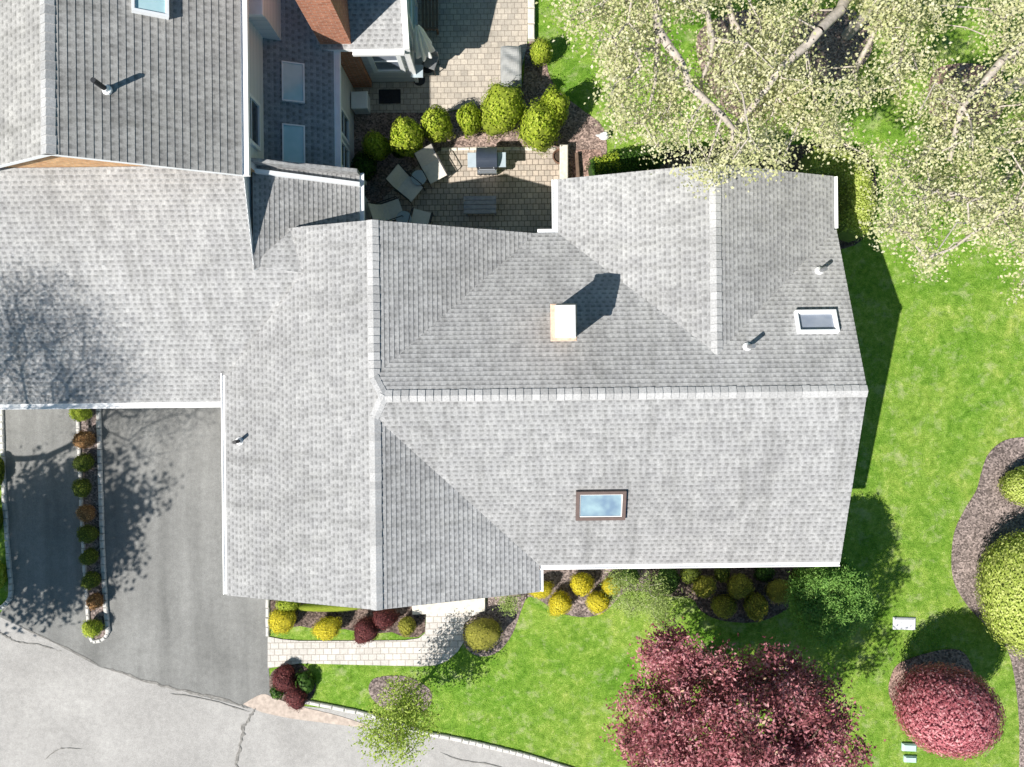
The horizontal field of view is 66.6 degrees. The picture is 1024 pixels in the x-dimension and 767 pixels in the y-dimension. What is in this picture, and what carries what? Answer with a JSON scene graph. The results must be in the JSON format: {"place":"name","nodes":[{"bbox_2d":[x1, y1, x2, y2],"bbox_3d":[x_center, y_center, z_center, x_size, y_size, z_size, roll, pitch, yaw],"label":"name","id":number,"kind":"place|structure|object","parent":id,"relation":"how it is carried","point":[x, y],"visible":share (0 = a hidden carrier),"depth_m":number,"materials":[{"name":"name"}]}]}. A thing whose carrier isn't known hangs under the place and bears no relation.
{"place":"outdoors","nodes":[
{"label":"outdoors","id":0,"kind":"place"},
{"bbox_2d":[0,407,270,708],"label":"driveway","id":1,"kind":"structure","parent":0,"point":[179,619],"depth_m":22.99,"materials":[{"name":"asphalt"}]},
{"bbox_2d":[80,409,104,639],"bbox_3d":[-12.343,3.959,22.970,0.619,0.001,7.270,-2,90,0],"label":"planting strip","id":2,"kind":"object","parent":1,"relation":"on","point":[88,425],"visible":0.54,"depth_m":22.97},
{"bbox_2d":[68,409,93,421],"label":"strip bush","id":3,"kind":"object","parent":2,"relation":"on","point":[82,415],"visible":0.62,"depth_m":22.51,"materials":[{"name":"green plant"}]},
{"bbox_2d":[71,478,91,498],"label":"strip bush","id":4,"kind":"object","parent":2,"relation":"on","point":[81,488],"visible":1,"depth_m":22.54,"materials":[{"name":"green plant"}]},
{"bbox_2d":[71,430,94,449],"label":"strip bush","id":5,"kind":"object","parent":2,"relation":"on","point":[82,440],"visible":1,"depth_m":22.52,"materials":[{"name":"orange plant"}]},
{"bbox_2d":[71,452,95,472],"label":"strip bush","id":6,"kind":"object","parent":2,"relation":"on","point":[83,462],"visible":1,"depth_m":22.54,"materials":[{"name":"green plant"}]},
{"bbox_2d":[76,504,95,523],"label":"strip bush","id":7,"kind":"object","parent":2,"relation":"on","point":[85,513],"visible":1,"depth_m":22.52,"materials":[{"name":"orange plant"}]},
{"bbox_2d":[76,524,99,543],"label":"strip bush","id":8,"kind":"object","parent":2,"relation":"on","point":[87,533],"visible":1,"depth_m":22.55,"materials":[{"name":"green plant"}]},
{"bbox_2d":[78,547,98,565],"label":"strip bush","id":9,"kind":"object","parent":2,"relation":"on","point":[89,556],"visible":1,"depth_m":22.54,"materials":[{"name":"green plant"}]},
{"bbox_2d":[80,571,100,589],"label":"strip bush","id":10,"kind":"object","parent":2,"relation":"on","point":[90,580],"visible":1,"depth_m":22.52,"materials":[{"name":"green plant"}]},
{"bbox_2d":[81,619,104,638],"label":"strip bush","id":11,"kind":"object","parent":2,"relation":"on","point":[91,628],"visible":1,"depth_m":22.54,"materials":[{"name":"green plant"}]},
{"bbox_2d":[86,592,104,610],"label":"strip bush","id":12,"kind":"object","parent":2,"relation":"on","point":[95,600],"visible":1,"depth_m":22.56,"materials":[{"name":"orange plant"}]},
{"bbox_2d":[76,420,109,642],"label":"driveway kerb","id":13,"kind":"structure","parent":1,"relation":"on","point":[83,544],"depth_m":22.92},
{"bbox_2d":[96,409,110,631],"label":"driveway kerb","id":14,"kind":"structure","parent":1,"relation":"on","point":[101,518],"depth_m":22.91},
{"bbox_2d":[0,617,554,766],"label":"road","id":15,"kind":"structure","parent":0,"point":[53,700],"depth_m":22.99,"materials":[{"name":"asphalt"}]},
{"bbox_2d":[0,627,498,766],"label":"road crack","id":16,"kind":"object","parent":15,"relation":"on","point":[210,697],"visible":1,"depth_m":22.98,"materials":[{"name":"asphalt"}]},
{"bbox_2d":[243,694,371,727],"bbox_3d":[-6.034,9.801,22.982,3.840,0.001,0.540,16,90,0],"label":"driveway grit","id":17,"kind":"object","parent":15,"relation":"on","point":[265,703],"visible":0.92,"depth_m":22.98,"materials":[{"name":"gravel"}]},
{"bbox_2d":[353,0,526,112],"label":"patio","id":18,"kind":"structure","parent":0,"point":[471,39],"depth_m":22.97,"materials":[{"name":"stone"}]},
{"bbox_2d":[351,91,369,113],"bbox_3d":[-4.394,-8.163,22.705,0.480,0.530,0.500,-1,90,0],"label":"storage bin","id":19,"kind":"object","parent":18,"relation":"on","point":[360,102],"visible":1,"depth_m":22.44,"materials":[{"name":"white paint"}]},
{"bbox_2d":[379,89,400,103],"bbox_3d":[-3.598,-8.448,22.959,0.640,0.020,0.420,-1,90,0],"label":"door mat","id":20,"kind":"object","parent":18,"relation":"on","point":[389,96],"depth_m":22.95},
{"bbox_2d":[412,24,434,72],"bbox_3d":[-2.477,-9.362,21.660,0.596,2.620,0.596,-23,90,0],"label":"patio umbrella","id":21,"kind":"object","parent":18,"relation":"on","point":[423,48],"visible":0.84,"depth_m":21.38,"materials":[{"name":"grey fabric"}]},
{"bbox_2d":[421,0,438,34],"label":"slatted bench","id":22,"kind":"object","parent":18,"relation":"on","point":[434,12],"visible":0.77,"depth_m":22.52,"materials":[{"name":"grey wood"}]},
{"bbox_2d":[422,50,439,75],"bbox_3d":[-2.368,-9.302,22.535,0.400,0.870,0.395,19,90,0],"label":"patio chair","id":23,"kind":"object","parent":18,"relation":"on","point":[429,63],"visible":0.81,"depth_m":22.52,"materials":[{"name":"grey metal"}]},
{"bbox_2d":[500,46,521,96],"bbox_3d":[-0.028,-8.980,22.442,0.623,1.057,1.208,-1,90,0],"label":"covered grill","id":24,"kind":"object","parent":18,"relation":"on","point":[510,64],"visible":0.82,"depth_m":21.98,"materials":[{"name":"fabric"}]},
{"bbox_2d":[371,149,558,232],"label":"patio","id":25,"kind":"structure","parent":0,"point":[518,186],"depth_m":22.97,"materials":[{"name":"stone"}]},
{"bbox_2d":[367,196,403,220],"bbox_3d":[-3.594,-4.964,22.480,0.863,0.984,0.608,-19,90,0],"label":"sling chair","id":26,"kind":"object","parent":25,"relation":"on","point":[388,211],"visible":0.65,"depth_m":22.57,"materials":[{"name":"grey fabric"}]},
{"bbox_2d":[385,163,424,205],"bbox_3d":[-3.062,-5.726,22.480,0.863,0.984,0.608,39,90,0],"label":"sling chair","id":27,"kind":"object","parent":25,"relation":"on","point":[398,178],"visible":1,"depth_m":22.55,"materials":[{"name":"grey fabric"}]},
{"bbox_2d":[408,207,433,224],"bbox_3d":[-2.677,-4.600,22.480,0.608,0.984,0.863,14,90,0],"label":"sling chair","id":28,"kind":"object","parent":25,"relation":"on","point":[420,216],"visible":0.41,"depth_m":22.58,"materials":[{"name":"grey fabric"}]},
{"bbox_2d":[413,143,448,187],"bbox_3d":[-2.318,-6.263,22.480,0.608,0.984,0.863,-29,90,0],"label":"sling chair","id":29,"kind":"object","parent":25,"relation":"on","point":[429,163],"visible":1,"depth_m":22.56,"materials":[{"name":"grey fabric"}]},
{"bbox_2d":[464,196,495,215],"bbox_3d":[-0.926,-5.167,22.749,0.940,0.440,0.508,-1,90,0],"label":"coffee table","id":30,"kind":"object","parent":25,"relation":"on","point":[479,205],"visible":1,"depth_m":22.53,"materials":[{"name":"grey wood"}]},
{"bbox_2d":[467,147,505,175],"bbox_3d":[-0.714,-6.296,22.414,1.090,1.098,0.730,-1,90,0],"label":"grill","id":31,"kind":"object","parent":25,"relation":"on","point":[486,161],"visible":1,"depth_m":22.02,"materials":[{"name":"metal"}]},
{"bbox_2d":[0,0,1023,766],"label":"lawn","id":32,"kind":"structure","parent":0,"point":[942,362],"depth_m":23.00,"materials":[{"name":"green plant"}]},
{"bbox_2d":[0,410,13,609],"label":"driveway kerb","id":33,"kind":"structure","parent":32,"relation":"on","point":[7,544],"depth_m":22.91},
{"bbox_2d":[0,158,370,409],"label":"garage block","id":34,"kind":"structure","parent":32,"relation":"on","point":[140,287],"depth_m":19.18,"materials":[{"name":"grey"}]},
{"bbox_2d":[0,0,418,176],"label":"tall house","id":35,"kind":"structure","parent":32,"relation":"on","point":[229,87],"depth_m":17.17,"materials":[{"name":"grey"}]},
{"bbox_2d":[250,93,260,151],"bbox_3d":[-6.196,-6.268,18.550,0.070,1.160,1.160,-1,90,0],"label":"window","id":36,"kind":"structure","parent":35,"relation":"in","point":[255,111],"depth_m":18.86,"materials":[{"name":"glass"}]},
{"bbox_2d":[341,106,349,145],"bbox_3d":[-4.619,-7.090,21.450,0.070,1.160,0.760,-1,90,0],"label":"window","id":37,"kind":"structure","parent":35,"relation":"in","point":[345,119],"depth_m":21.70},
{"bbox_2d":[342,139,349,167],"bbox_3d":[-4.609,-6.202,21.450,0.070,1.110,0.780,-1,90,0],"label":"window","id":38,"kind":"structure","parent":35,"relation":"in","point":[345,150],"depth_m":21.65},
{"bbox_2d":[367,56,405,72],"bbox_3d":[-3.463,-8.854,21.450,0.900,1.390,0.070,-1,90,0],"label":"window","id":39,"kind":"structure","parent":35,"relation":"in","point":[379,64],"depth_m":21.64,"materials":[{"name":"glass"}]},
{"bbox_2d":[407,0,417,36],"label":"glass door","id":40,"kind":"structure","parent":35,"relation":"in","point":[412,4],"depth_m":21.96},
{"bbox_2d":[269,664,315,701],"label":"mulch bed","id":41,"kind":"object","parent":32,"relation":"on","point":[296,667],"visible":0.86,"depth_m":22.99,"materials":[{"name":"brown wood"}]},
{"bbox_2d":[270,666,294,691],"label":"barberry bush","id":42,"kind":"object","parent":41,"relation":"on","point":[283,684],"visible":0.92,"depth_m":22.56,"materials":[{"name":"red plant"}]},
{"bbox_2d":[276,663,294,680],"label":"barberry bush","id":43,"kind":"object","parent":41,"relation":"on","point":[284,670],"visible":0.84,"depth_m":22.62,"materials":[{"name":"red plant"}]},
{"bbox_2d":[283,683,307,712],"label":"barberry bush","id":44,"kind":"object","parent":41,"relation":"on","point":[295,697],"visible":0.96,"depth_m":22.53,"materials":[{"name":"red plant"}]},
{"bbox_2d":[295,669,315,693],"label":"perennial","id":45,"kind":"object","parent":41,"relation":"on","point":[305,683],"visible":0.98,"depth_m":22.68,"materials":[{"name":"green plant"}]},
{"bbox_2d":[270,600,425,636],"bbox_3d":[-4.849,6.938,22.988,4.602,0.001,0.989,1,90,0],"label":"mulch bed","id":46,"kind":"object","parent":32,"relation":"on","point":[349,619],"visible":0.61,"depth_m":22.99,"materials":[{"name":"brown soil"}]},
{"bbox_2d":[267,608,296,634],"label":"shrub","id":47,"kind":"object","parent":46,"relation":"on","point":[282,621],"visible":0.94,"depth_m":22.34,"materials":[{"name":"plant"}]},
{"bbox_2d":[275,600,299,611],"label":"shrub","id":48,"kind":"object","parent":46,"relation":"on","point":[288,606],"visible":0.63,"depth_m":22.45,"materials":[{"name":"green plant"}]},
{"bbox_2d":[310,616,342,641],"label":"shrub","id":49,"kind":"object","parent":46,"relation":"on","point":[325,628],"visible":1,"depth_m":22.38,"materials":[{"name":"plant"}]},
{"bbox_2d":[297,603,360,611],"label":"hedge","id":50,"kind":"object","parent":46,"relation":"on","point":[305,607],"visible":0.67,"depth_m":22.59,"materials":[{"name":"green plant"}]},
{"bbox_2d":[352,616,379,646],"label":"shrub","id":51,"kind":"object","parent":46,"relation":"on","point":[365,630],"visible":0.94,"depth_m":22.33,"materials":[{"name":"red plant"}]},
{"bbox_2d":[371,608,399,630],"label":"shrub","id":52,"kind":"object","parent":46,"relation":"on","point":[385,618],"visible":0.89,"depth_m":22.36,"materials":[{"name":"red plant"}]},
{"bbox_2d":[397,616,416,637],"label":"shrub","id":53,"kind":"object","parent":46,"relation":"on","point":[407,626],"visible":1,"depth_m":22.49,"materials":[{"name":"yellow plant"}]},
{"bbox_2d":[268,598,485,667],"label":"walkway","id":54,"kind":"structure","parent":32,"relation":"on","point":[440,640],"depth_m":22.97,"materials":[{"name":"stone"}]},
{"bbox_2d":[368,676,431,711],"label":"mulch bed","id":55,"kind":"object","parent":32,"relation":"on","point":[376,687],"visible":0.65,"depth_m":22.99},
{"bbox_2d":[348,669,442,766],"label":"airy tree","id":56,"kind":"object","parent":55,"relation":"on","point":[410,707],"visible":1,"depth_m":20.54,"materials":[{"name":"green plant"}]},
{"bbox_2d":[305,700,570,766],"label":"street kerb","id":57,"kind":"structure","parent":32,"relation":"on","point":[451,737],"depth_m":22.92,"materials":[{"name":"concrete"}]},
{"bbox_2d":[412,598,484,614],"bbox_3d":[-1.858,5.974,22.920,2.141,0.160,1.563,-1,90,0],"label":"front step","id":58,"kind":"object","parent":32,"relation":"on","point":[475,605],"visible":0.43,"depth_m":22.84,"materials":[{"name":"concrete"}]},
{"bbox_2d":[354,37,606,203],"bbox_3d":[-1.228,-7.189,22.980,8.050,0.001,5.975,-1,90,0],"label":"mulch bed","id":59,"kind":"object","parent":32,"relation":"on","point":[580,130],"visible":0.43,"depth_m":22.98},
{"bbox_2d":[350,151,376,181],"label":"shrub","id":60,"kind":"object","parent":59,"relation":"on","point":[361,162],"visible":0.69,"depth_m":22.25,"materials":[{"name":"green plant"}]},
{"bbox_2d":[361,129,393,160],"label":"evergreen shrub","id":61,"kind":"object","parent":59,"relation":"on","point":[376,146],"visible":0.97,"depth_m":21.79,"materials":[{"name":"green plant"}]},
{"bbox_2d":[388,115,423,157],"bbox_3d":[-3.001,-6.971,22.012,1.110,1.879,1.130,-1,90,0],"label":"evergreen shrub","id":62,"kind":"object","parent":59,"relation":"on","point":[406,135],"visible":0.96,"depth_m":21.45,"materials":[{"name":"green plant"}]},
{"bbox_2d":[421,104,455,142],"bbox_3d":[-2.105,-7.348,21.983,0.954,1.759,0.936,-1,90,0],"label":"evergreen shrub","id":63,"kind":"object","parent":59,"relation":"on","point":[436,123],"visible":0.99,"depth_m":21.65,"materials":[{"name":"green plant"}]},
{"bbox_2d":[456,100,481,139],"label":"evergreen shrub","id":64,"kind":"object","parent":59,"relation":"on","point":[468,119],"visible":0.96,"depth_m":21.73,"materials":[{"name":"green plant"}]},
{"bbox_2d":[478,78,526,139],"bbox_3d":[-0.283,-7.623,21.798,1.402,2.334,1.288,-1,90,0],"label":"evergreen shrub","id":65,"kind":"object","parent":59,"relation":"on","point":[502,109],"visible":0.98,"depth_m":21.18,"materials":[{"name":"green plant"}]},
{"bbox_2d":[516,97,560,157],"bbox_3d":[0.747,-7.245,21.892,1.353,2.096,1.414,34,90,0],"label":"evergreen shrub","id":66,"kind":"object","parent":59,"relation":"on","point":[538,130],"visible":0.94,"depth_m":21.30,"materials":[{"name":"green plant"}]},
{"bbox_2d":[529,36,552,66],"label":"shrub","id":67,"kind":"object","parent":59,"relation":"on","point":[540,52],"visible":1,"depth_m":22.14,"materials":[{"name":"green plant"}]},
{"bbox_2d":[540,84,569,128],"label":"evergreen shrub","id":68,"kind":"object","parent":59,"relation":"on","point":[557,101],"visible":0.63,"depth_m":21.26,"materials":[{"name":"green plant"}]},
{"bbox_2d":[568,150,602,177],"bbox_3d":[2.091,-6.303,22.964,1.365,0.001,1.180,-1,90,0],"label":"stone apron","id":69,"kind":"object","parent":59,"relation":"on","point":[585,156],"visible":0.33,"depth_m":22.96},
{"bbox_2d":[559,145,567,178],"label":"retaining wall","id":70,"kind":"structure","parent":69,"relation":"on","point":[563,169],"depth_m":22.56,"materials":[{"name":"stone"}]},
{"bbox_2d":[441,147,555,150],"bbox_3d":[-0.399,-6.907,22.983,3.384,0.114,0.130,-1,90,0],"label":"patio edging","id":71,"kind":"object","parent":32,"relation":"on","point":[474,148],"visible":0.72,"depth_m":22.94,"materials":[{"name":"stone"}]},
{"bbox_2d":[527,0,534,41],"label":"patio edging","id":72,"kind":"object","parent":32,"relation":"on","point":[531,18],"visible":0.98,"depth_m":22.79,"materials":[{"name":"stone"}]},
{"bbox_2d":[221,163,867,610],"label":"house","id":73,"kind":"structure","parent":32,"relation":"on","point":[649,369],"depth_m":18.84,"materials":[{"name":"grey"}]},
{"bbox_2d":[463,565,649,656],"bbox_3d":[1.311,6.528,22.984,5.549,0.001,2.988,-1,90,0],"label":"mulch bed","id":74,"kind":"object","parent":32,"relation":"on","point":[560,579],"visible":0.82,"depth_m":22.98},
{"bbox_2d":[461,616,502,652],"bbox_3d":[-0.846,7.261,22.467,1.234,0.900,1.069,-1,90,0],"label":"shrub","id":75,"kind":"object","parent":74,"relation":"on","point":[482,633],"visible":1,"depth_m":22.22,"materials":[{"name":"yellow plant"}]},
{"bbox_2d":[492,595,520,617],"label":"feathery shrub","id":76,"kind":"object","parent":74,"relation":"on","point":[510,603],"visible":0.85,"depth_m":22.22,"materials":[{"name":"green plant"}]},
{"bbox_2d":[528,580,553,598],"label":"shrub","id":77,"kind":"object","parent":74,"relation":"on","point":[547,588],"visible":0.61,"depth_m":22.40,"materials":[{"name":"plant"}]},
{"bbox_2d":[547,590,572,618],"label":"shrub","id":78,"kind":"object","parent":74,"relation":"on","point":[560,602],"visible":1,"depth_m":22.41,"materials":[{"name":"plant"}]},
{"bbox_2d":[569,572,594,596],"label":"shrub","id":79,"kind":"object","parent":74,"relation":"on","point":[581,584],"visible":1,"depth_m":22.41,"materials":[{"name":"plant"}]},
{"bbox_2d":[585,590,610,615],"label":"shrub","id":80,"kind":"object","parent":74,"relation":"on","point":[597,602],"visible":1,"depth_m":22.39,"materials":[{"name":"plant"}]},
{"bbox_2d":[600,569,691,635],"bbox_3d":[3.672,6.015,21.999,2.589,2.027,1.914,26,90,0],"label":"feathery shrub","id":81,"kind":"object","parent":74,"relation":"on","point":[652,601],"visible":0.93,"depth_m":21.76,"materials":[{"name":"green plant"}]},
{"bbox_2d":[535,0,815,199],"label":"budding tree","id":82,"kind":"object","parent":32,"relation":"on","point":[744,42],"visible":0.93,"depth_m":16.10,"materials":[{"name":"green plant"}]},
{"bbox_2d":[650,567,811,622],"bbox_3d":[6.462,5.972,22.983,4.792,0.001,2.179,-1,90,0],"label":"mulch bed","id":83,"kind":"object","parent":32,"relation":"on","point":[738,616],"visible":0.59,"depth_m":22.98,"materials":[{"name":"brown wood"}]},
{"bbox_2d":[656,568,680,594],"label":"shrub","id":84,"kind":"object","parent":83,"relation":"on","point":[673,577],"visible":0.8,"depth_m":22.56,"materials":[{"name":"green plant"}]},
{"bbox_2d":[679,568,701,583],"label":"shrub","id":85,"kind":"object","parent":83,"relation":"on","point":[690,575],"visible":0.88,"depth_m":22.57,"materials":[{"name":"green plant"}]},
{"bbox_2d":[690,575,716,598],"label":"shrub","id":86,"kind":"object","parent":83,"relation":"on","point":[703,586],"visible":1,"depth_m":22.34,"materials":[{"name":"yellow plant"}]},
{"bbox_2d":[714,568,729,582],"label":"shrub","id":87,"kind":"object","parent":83,"relation":"on","point":[722,575],"visible":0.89,"depth_m":22.55,"materials":[{"name":"green plant"}]},
{"bbox_2d":[710,594,737,618],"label":"shrub","id":88,"kind":"object","parent":83,"relation":"on","point":[723,606],"visible":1,"depth_m":22.33,"materials":[{"name":"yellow plant"}]},
{"bbox_2d":[726,572,754,601],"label":"shrub","id":89,"kind":"object","parent":83,"relation":"on","point":[739,585],"visible":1,"depth_m":22.30,"materials":[{"name":"yellow plant"}]},
{"bbox_2d":[742,592,768,621],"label":"shrub","id":90,"kind":"object","parent":83,"relation":"on","point":[756,605],"visible":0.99,"depth_m":22.31,"materials":[{"name":"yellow plant"}]},
{"bbox_2d":[753,567,775,581],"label":"shrub","id":91,"kind":"object","parent":83,"relation":"on","point":[763,574],"visible":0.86,"depth_m":22.57,"materials":[{"name":"green plant"}]},
{"bbox_2d":[764,578,792,603],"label":"shrub","id":92,"kind":"object","parent":83,"relation":"on","point":[775,589],"visible":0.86,"depth_m":22.30,"materials":[{"name":"yellow plant"}]},
{"bbox_2d":[781,553,879,649],"bbox_3d":[8.352,5.675,21.041,2.468,3.952,2.598,-1,90,0],"label":"green tree","id":93,"kind":"object","parent":83,"relation":"on","point":[843,612],"visible":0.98,"depth_m":19.98,"materials":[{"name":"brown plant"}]},
{"bbox_2d":[599,617,885,766],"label":"maple tree","id":94,"kind":"object","parent":32,"relation":"on","point":[665,729],"visible":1,"depth_m":17.82,"materials":[{"name":"red plant"}]},
{"bbox_2d":[696,9,790,117],"bbox_3d":[6.943,-9.432,22.975,2.681,0.001,3.149,-23,90,0],"label":"mulch bed","id":95,"kind":"object","parent":32,"relation":"on","point":[725,22],"visible":0.22,"depth_m":22.98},
{"bbox_2d":[659,144,876,248],"bbox_3d":[6.536,-5.329,22.978,8.452,0.001,3.392,-1,90,0],"label":"mulch bed","id":96,"kind":"object","parent":32,"relation":"on","point":[801,151],"visible":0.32,"depth_m":22.98,"materials":[{"name":"brown wood"}]},
{"bbox_2d":[585,147,663,175],"bbox_3d":[3.217,-6.257,22.415,2.102,1.510,0.702,-11,90,0],"label":"hedge","id":97,"kind":"object","parent":96,"relation":"on","point":[631,162],"visible":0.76,"depth_m":21.90,"materials":[{"name":"green plant"}]},
{"bbox_2d":[799,146,876,243],"bbox_3d":[9.493,-5.519,22.361,1.551,1.622,3.040,-28,90,0],"label":"hedge","id":98,"kind":"object","parent":96,"relation":"on","point":[852,199],"visible":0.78,"depth_m":21.91,"materials":[{"name":"green plant"}]},
{"bbox_2d":[789,7,872,82],"bbox_3d":[9.397,-9.968,22.977,2.520,0.001,2.230,-1,90,0],"label":"mulch bed","id":99,"kind":"object","parent":32,"relation":"on","point":[832,40],"visible":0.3,"depth_m":22.98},
{"bbox_2d":[726,0,948,187],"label":"budding tree","id":100,"kind":"object","parent":99,"relation":"on","point":[888,19],"visible":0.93,"depth_m":16.48,"materials":[{"name":"green plant"}]},
{"bbox_2d":[892,617,915,629],"bbox_3d":[11.553,7.070,22.958,0.660,0.084,0.360,2,90,0],"label":"utility cover","id":101,"kind":"object","parent":32,"relation":"on","point":[904,623],"visible":1,"depth_m":22.92,"materials":[{"name":"grey plastic"}]},
{"bbox_2d":[888,649,973,709],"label":"mulch bed","id":102,"kind":"object","parent":32,"relation":"on","point":[957,657],"visible":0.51,"depth_m":22.98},
{"bbox_2d":[890,661,1005,760],"bbox_3d":[11.819,8.877,21.450,2.816,3.101,2.528,-1,90,0],"label":"lollipop tree","id":103,"kind":"object","parent":102,"relation":"on","point":[947,710],"visible":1,"depth_m":20.47,"materials":[{"name":"red plant"}]},
{"bbox_2d":[928,63,1005,133],"bbox_3d":[13.399,-8.397,22.976,2.300,0.001,2.079,-1,90,0],"label":"mulch bed","id":104,"kind":"object","parent":32,"relation":"on","point":[967,67],"visible":0.32,"depth_m":22.98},
{"bbox_2d":[855,0,1023,305],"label":"budding tree","id":105,"kind":"object","parent":104,"relation":"on","point":[983,201],"visible":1,"depth_m":16.42,"materials":[{"name":"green plant"}]},
{"bbox_2d":[951,437,1023,766],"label":"mulch bed","id":106,"kind":"object","parent":32,"relation":"on","point":[991,514],"visible":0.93,"depth_m":22.98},
{"bbox_2d":[973,528,1023,660],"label":"mounded shrub","id":107,"kind":"object","parent":106,"relation":"on","point":[1001,587],"visible":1,"depth_m":21.61,"materials":[{"name":"green plant"}]},
{"bbox_2d":[997,466,1023,506],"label":"mounded shrub","id":108,"kind":"object","parent":106,"relation":"on","point":[1013,486],"visible":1,"depth_m":22.33,"materials":[{"name":"green plant"}]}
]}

